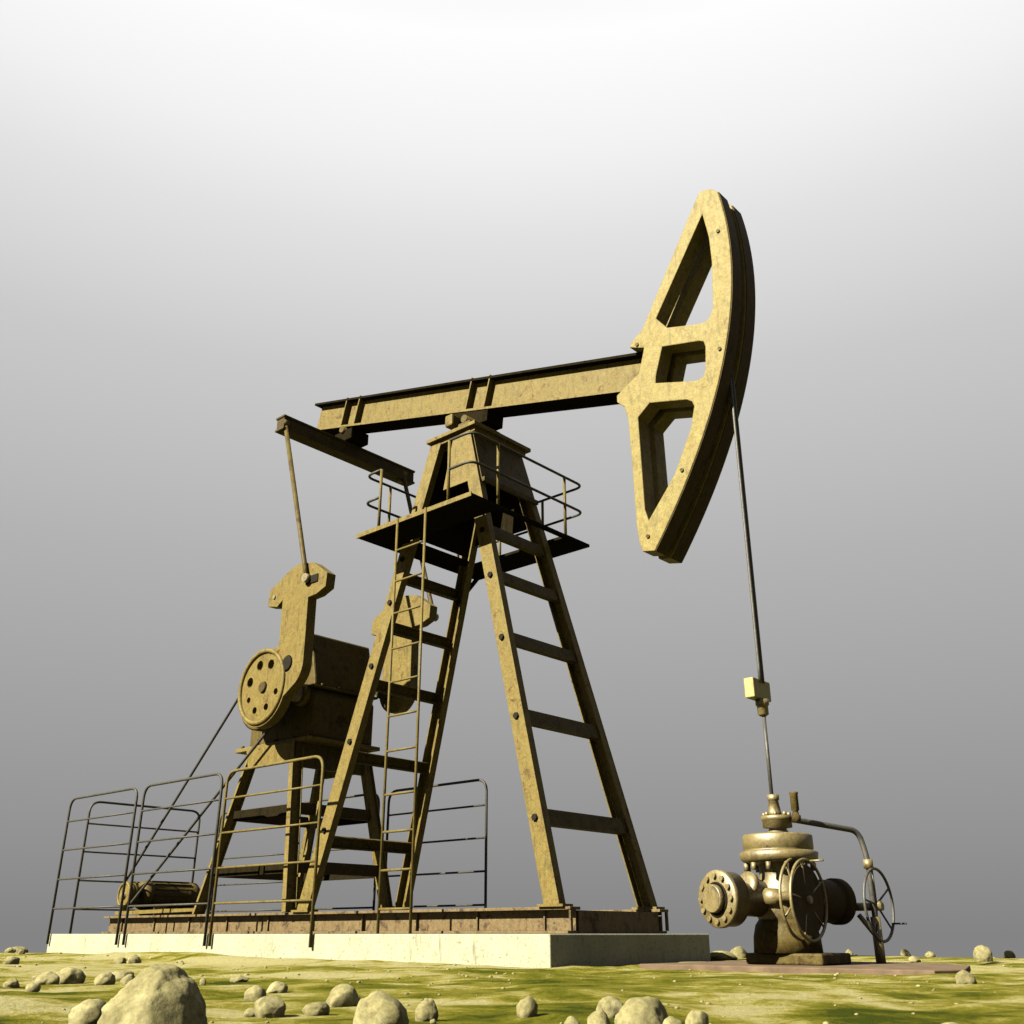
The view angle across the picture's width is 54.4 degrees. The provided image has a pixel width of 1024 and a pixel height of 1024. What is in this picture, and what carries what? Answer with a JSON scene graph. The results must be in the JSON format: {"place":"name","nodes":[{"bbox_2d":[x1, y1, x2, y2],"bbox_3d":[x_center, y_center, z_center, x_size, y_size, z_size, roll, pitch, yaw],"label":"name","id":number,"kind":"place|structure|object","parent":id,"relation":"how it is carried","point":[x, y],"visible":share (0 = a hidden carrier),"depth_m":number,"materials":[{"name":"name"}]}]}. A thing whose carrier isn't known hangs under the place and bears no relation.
{"place":"outdoors","nodes":[
{"label":"outdoors","id":0,"kind":"place"},
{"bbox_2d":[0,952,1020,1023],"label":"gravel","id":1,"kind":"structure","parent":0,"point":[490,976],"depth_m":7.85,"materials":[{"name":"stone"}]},
{"bbox_2d":[0,952,1023,1023],"bbox_3d":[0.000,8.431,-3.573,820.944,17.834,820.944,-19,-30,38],"label":"ground","id":2,"kind":"structure","parent":0,"point":[560,994],"depth_m":6.65,"materials":[{"name":"green plant"}]},
{"bbox_2d":[5,947,15,952],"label":"stone","id":3,"kind":"object","parent":2,"relation":"on","point":[10,950],"visible":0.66,"depth_m":17.66,"materials":[{"name":"stone"}]},
{"bbox_2d":[3,978,19,987],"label":"stone","id":4,"kind":"object","parent":2,"relation":"on","point":[12,983],"visible":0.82,"depth_m":7.05,"materials":[{"name":"stone"}]},
{"bbox_2d":[4,956,19,963],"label":"stone","id":5,"kind":"object","parent":2,"relation":"on","point":[12,960],"visible":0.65,"depth_m":12.13,"materials":[{"name":"stone"}]},
{"bbox_2d":[12,946,27,952],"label":"stone","id":6,"kind":"object","parent":2,"relation":"on","point":[17,948],"visible":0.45,"depth_m":19.76,"materials":[{"name":"stone"}]},
{"bbox_2d":[18,950,24,954],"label":"stone","id":7,"kind":"object","parent":2,"relation":"on","point":[20,952],"visible":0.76,"depth_m":16.88,"materials":[{"name":"stone"}]},
{"bbox_2d":[25,983,40,991],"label":"stone","id":8,"kind":"object","parent":2,"relation":"on","point":[32,987],"visible":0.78,"depth_m":6.48,"materials":[{"name":"stone"}]},
{"bbox_2d":[34,971,59,984],"bbox_3d":[-3.571,3.609,7.660,0.141,0.138,0.193,-73,-75,66],"label":"stone","id":9,"kind":"object","parent":2,"relation":"on","point":[49,978],"visible":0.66,"depth_m":7.62,"materials":[{"name":"stone"}]},
{"bbox_2d":[56,967,85,984],"bbox_3d":[-3.540,3.747,7.968,0.182,0.194,0.218,-19,-30,38],"label":"stone","id":10,"kind":"object","parent":2,"relation":"on","point":[68,975],"visible":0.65,"depth_m":7.93,"materials":[{"name":"stone"}]},
{"bbox_2d":[68,998,106,1023],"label":"stone","id":11,"kind":"object","parent":2,"relation":"on","point":[88,1011],"visible":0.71,"depth_m":4.23,"materials":[{"name":"stone"}]},
{"bbox_2d":[94,972,115,984],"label":"stone","id":12,"kind":"object","parent":2,"relation":"on","point":[106,978],"visible":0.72,"depth_m":7.47,"materials":[{"name":"stone"}]},
{"bbox_2d":[113,957,125,963],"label":"stone","id":13,"kind":"object","parent":2,"relation":"on","point":[119,960],"visible":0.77,"depth_m":12.95,"materials":[{"name":"stone"}]},
{"bbox_2d":[112,970,133,979],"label":"stone","id":14,"kind":"object","parent":2,"relation":"on","point":[119,974],"visible":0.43,"depth_m":8.63,"materials":[{"name":"stone"}]},
{"bbox_2d":[120,974,134,983],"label":"stone","id":15,"kind":"object","parent":2,"relation":"on","point":[126,979],"visible":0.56,"depth_m":7.92,"materials":[{"name":"stone"}]},
{"bbox_2d":[127,954,141,963],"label":"stone","id":16,"kind":"object","parent":2,"relation":"on","point":[134,958],"visible":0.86,"depth_m":12.53,"materials":[{"name":"stone"}]},
{"bbox_2d":[97,963,207,1023],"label":"stone","id":17,"kind":"object","parent":2,"relation":"on","point":[164,993],"visible":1,"depth_m":3.75,"materials":[{"name":"stone"}]},
{"bbox_2d":[200,978,205,984],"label":"stone","id":18,"kind":"object","parent":2,"relation":"on","point":[202,981],"visible":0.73,"depth_m":7.19,"materials":[{"name":"stone"}]},
{"bbox_2d":[230,975,248,981],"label":"stone","id":19,"kind":"object","parent":2,"relation":"on","point":[239,978],"visible":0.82,"depth_m":7.92,"materials":[{"name":"stone"}]},
{"bbox_2d":[244,1008,254,1016],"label":"stone","id":20,"kind":"object","parent":2,"relation":"on","point":[248,1012],"visible":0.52,"depth_m":4.84,"materials":[{"name":"stone"}]},
{"bbox_2d":[244,985,265,1000],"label":"stone","id":21,"kind":"object","parent":2,"relation":"on","point":[254,992],"visible":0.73,"depth_m":5.89,"materials":[{"name":"stone"}]},
{"bbox_2d":[254,995,285,1017],"bbox_3d":[-1.179,2.419,4.830,0.126,0.134,0.148,-19,-30,38],"label":"stone","id":22,"kind":"object","parent":2,"relation":"on","point":[271,1006],"visible":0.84,"depth_m":4.80,"materials":[{"name":"stone"}]},
{"bbox_2d":[266,981,287,992],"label":"stone","id":23,"kind":"object","parent":2,"relation":"on","point":[277,987],"visible":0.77,"depth_m":6.58,"materials":[{"name":"stone"}]},
{"bbox_2d":[302,1002,329,1015],"bbox_3d":[-0.972,2.474,4.944,0.115,0.077,0.122,-19,-30,38],"label":"stone","id":24,"kind":"object","parent":2,"relation":"on","point":[316,1009],"visible":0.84,"depth_m":4.91,"materials":[{"name":"stone"}]},
{"bbox_2d":[326,983,359,1006],"bbox_3d":[-0.943,2.701,5.519,0.157,0.156,0.167,-19,-30,38],"label":"stone","id":25,"kind":"object","parent":2,"relation":"on","point":[343,995],"visible":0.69,"depth_m":5.49,"materials":[{"name":"stone"}]},
{"bbox_2d":[46,934,710,967],"bbox_3d":[-2.954,7.071,15.722,12.010,0.750,3.340,-19,-30,38],"label":"concrete pad","id":26,"kind":"object","parent":2,"relation":"on","point":[534,950],"visible":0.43,"depth_m":12.55,"materials":[{"name":"beige concrete"}]},
{"bbox_2d":[46,787,137,944],"bbox_3d":[-7.591,6.406,18.000,2.544,2.592,0.046,-19,-30,38],"label":"guard railing","id":27,"kind":"object","parent":26,"relation":"attached to","point":[114,875],"visible":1,"depth_m":18.00,"materials":[{"name":"metal"}]},
{"bbox_2d":[69,801,200,933],"bbox_3d":[-7.447,7.123,19.912,0.044,2.423,2.486,-19,-30,38],"label":"guard railing","id":28,"kind":"object","parent":26,"relation":"on","point":[84,851],"visible":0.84,"depth_m":19.64,"materials":[{"name":"metal"}]},
{"bbox_2d":[122,773,222,945],"bbox_3d":[-5.574,5.705,16.347,2.464,2.592,0.046,-19,-30,38],"label":"guard railing","id":29,"kind":"object","parent":26,"relation":"attached to","point":[180,837],"visible":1,"depth_m":16.36,"materials":[{"name":"metal"}]},
{"bbox_2d":[209,804,285,913],"bbox_3d":[-5.370,7.301,20.330,2.544,2.422,0.046,-19,-30,38],"label":"guard railing","id":30,"kind":"object","parent":26,"relation":"on","point":[245,883],"visible":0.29,"depth_m":20.33,"materials":[{"name":"metal"}]},
{"bbox_2d":[208,755,324,947],"bbox_3d":[-3.654,5.038,14.774,2.484,2.592,0.046,-19,-30,38],"label":"guard railing","id":31,"kind":"object","parent":26,"relation":"attached to","point":[318,823],"visible":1,"depth_m":14.78,"materials":[{"name":"metal"}]},
{"bbox_2d":[101,189,754,933],"bbox_3d":[-1.801,1.676,16.893,13.637,10.097,3.280,-19,-30,38],"label":"pump jack","id":32,"kind":"object","parent":26,"relation":"on","point":[305,689],"visible":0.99,"depth_m":15.69,"materials":[{"name":"beige metal"}]},
{"bbox_2d":[299,794,379,910],"bbox_3d":[-3.353,6.600,18.677,2.464,2.422,0.046,-19,-30,38],"label":"guard railing","id":33,"kind":"object","parent":32,"relation":"on","point":[374,886],"visible":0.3,"depth_m":18.28,"materials":[{"name":"metal"}]},
{"bbox_2d":[385,779,487,907],"bbox_3d":[-1.336,5.900,17.024,2.484,2.422,0.046,-19,-30,38],"label":"guard railing","id":34,"kind":"object","parent":32,"relation":"on","point":[461,839],"visible":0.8,"depth_m":16.76,"materials":[{"name":"metal"}]},
{"bbox_2d":[730,372,772,793],"bbox_3d":[2.999,-0.509,13.179,0.190,8.423,0.420,-19,-30,38],"label":"rod hanger","id":35,"kind":"object","parent":32,"relation":"hanging from","point":[757,691],"visible":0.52,"depth_m":12.35,"materials":[{"name":"grey metal"}]},
{"bbox_2d":[353,990,408,1023],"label":"stone","id":36,"kind":"object","parent":2,"relation":"on","point":[377,1007],"visible":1,"depth_m":4.12,"materials":[{"name":"stone"}]},
{"bbox_2d":[415,998,438,1021],"bbox_3d":[-0.403,2.376,4.703,0.113,0.142,0.091,4,-23,-9],"label":"stone","id":37,"kind":"object","parent":2,"relation":"on","point":[426,1009],"visible":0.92,"depth_m":4.68,"materials":[{"name":"stone"}]},
{"bbox_2d":[516,995,537,1017],"bbox_3d":[0.073,2.377,4.759,0.090,0.119,0.096,-19,-30,38],"label":"stone","id":38,"kind":"object","parent":2,"relation":"on","point":[527,1007],"visible":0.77,"depth_m":4.74,"materials":[{"name":"stone"}]},
{"bbox_2d":[564,1016,579,1023],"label":"stone","id":39,"kind":"object","parent":2,"relation":"on","point":[571,1020],"visible":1,"depth_m":4.18,"materials":[{"name":"stone"}]},
{"bbox_2d":[587,1008,610,1023],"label":"stone","id":40,"kind":"object","parent":2,"relation":"on","point":[599,1016],"visible":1,"depth_m":4.11,"materials":[{"name":"stone"}]},
{"bbox_2d":[596,996,622,1017],"bbox_3d":[0.472,2.391,4.777,0.139,0.128,0.125,11,-25,-24],"label":"stone","id":41,"kind":"object","parent":2,"relation":"on","point":[610,1006],"visible":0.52,"depth_m":4.74,"materials":[{"name":"stone"}]},
{"bbox_2d":[614,996,667,1023],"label":"stone","id":42,"kind":"object","parent":2,"relation":"on","point":[644,1010],"visible":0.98,"depth_m":4.03,"materials":[{"name":"stone"}]},
{"bbox_2d":[663,1016,682,1023],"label":"stone","id":43,"kind":"object","parent":2,"relation":"on","point":[670,1020],"visible":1,"depth_m":4.01,"materials":[{"name":"stone"}]},
{"bbox_2d":[685,1010,708,1023],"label":"stone","id":44,"kind":"object","parent":2,"relation":"on","point":[696,1017],"visible":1,"depth_m":4.05,"materials":[{"name":"stone"}]},
{"bbox_2d":[710,950,737,960],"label":"stone","id":45,"kind":"object","parent":2,"relation":"on","point":[721,955],"visible":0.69,"depth_m":13.46,"materials":[{"name":"stone"}]},
{"bbox_2d":[730,946,746,957],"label":"stone","id":46,"kind":"object","parent":2,"relation":"on","point":[739,952],"visible":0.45,"depth_m":15.19,"materials":[{"name":"stone"}]},
{"bbox_2d":[639,960,970,974],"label":"ground slab","id":47,"kind":"structure","parent":2,"relation":"on","point":[891,968],"depth_m":10.13,"materials":[{"name":"brown concrete"}]},
{"bbox_2d":[698,792,906,965],"bbox_3d":[3.309,4.179,11.283,2.579,1.890,1.026,16,-27,-32],"label":"wellhead","id":48,"kind":"object","parent":47,"relation":"on","point":[790,900],"visible":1,"depth_m":10.88,"materials":[{"name":"brown metal"}]},
{"bbox_2d":[900,949,910,956],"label":"stone","id":49,"kind":"object","parent":2,"relation":"on","point":[904,952],"visible":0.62,"depth_m":17.24,"materials":[{"name":"stone"}]},
{"bbox_2d":[908,956,920,961],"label":"stone","id":50,"kind":"object","parent":2,"relation":"on","point":[913,959],"visible":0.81,"depth_m":13.38,"materials":[{"name":"stone"}]},
{"bbox_2d":[925,951,935,956],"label":"stone","id":51,"kind":"object","parent":2,"relation":"on","point":[929,954],"visible":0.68,"depth_m":16.51,"materials":[{"name":"stone"}]},
{"bbox_2d":[955,970,976,983],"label":"stone","id":52,"kind":"object","parent":2,"relation":"on","point":[963,977],"visible":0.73,"depth_m":7.46,"materials":[{"name":"stone"}]},
{"bbox_2d":[973,945,992,961],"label":"stone","id":53,"kind":"object","parent":2,"relation":"on","point":[981,953],"visible":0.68,"depth_m":13.78,"materials":[{"name":"stone"}]},
{"bbox_2d":[1003,950,1015,957],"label":"stone","id":54,"kind":"object","parent":2,"relation":"on","point":[1009,954],"visible":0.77,"depth_m":15.40,"materials":[{"name":"stone"}]},
{"bbox_2d":[0,0,1023,957],"label":"sky","id":55,"kind":"structure","parent":0,"point":[221,220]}
]}

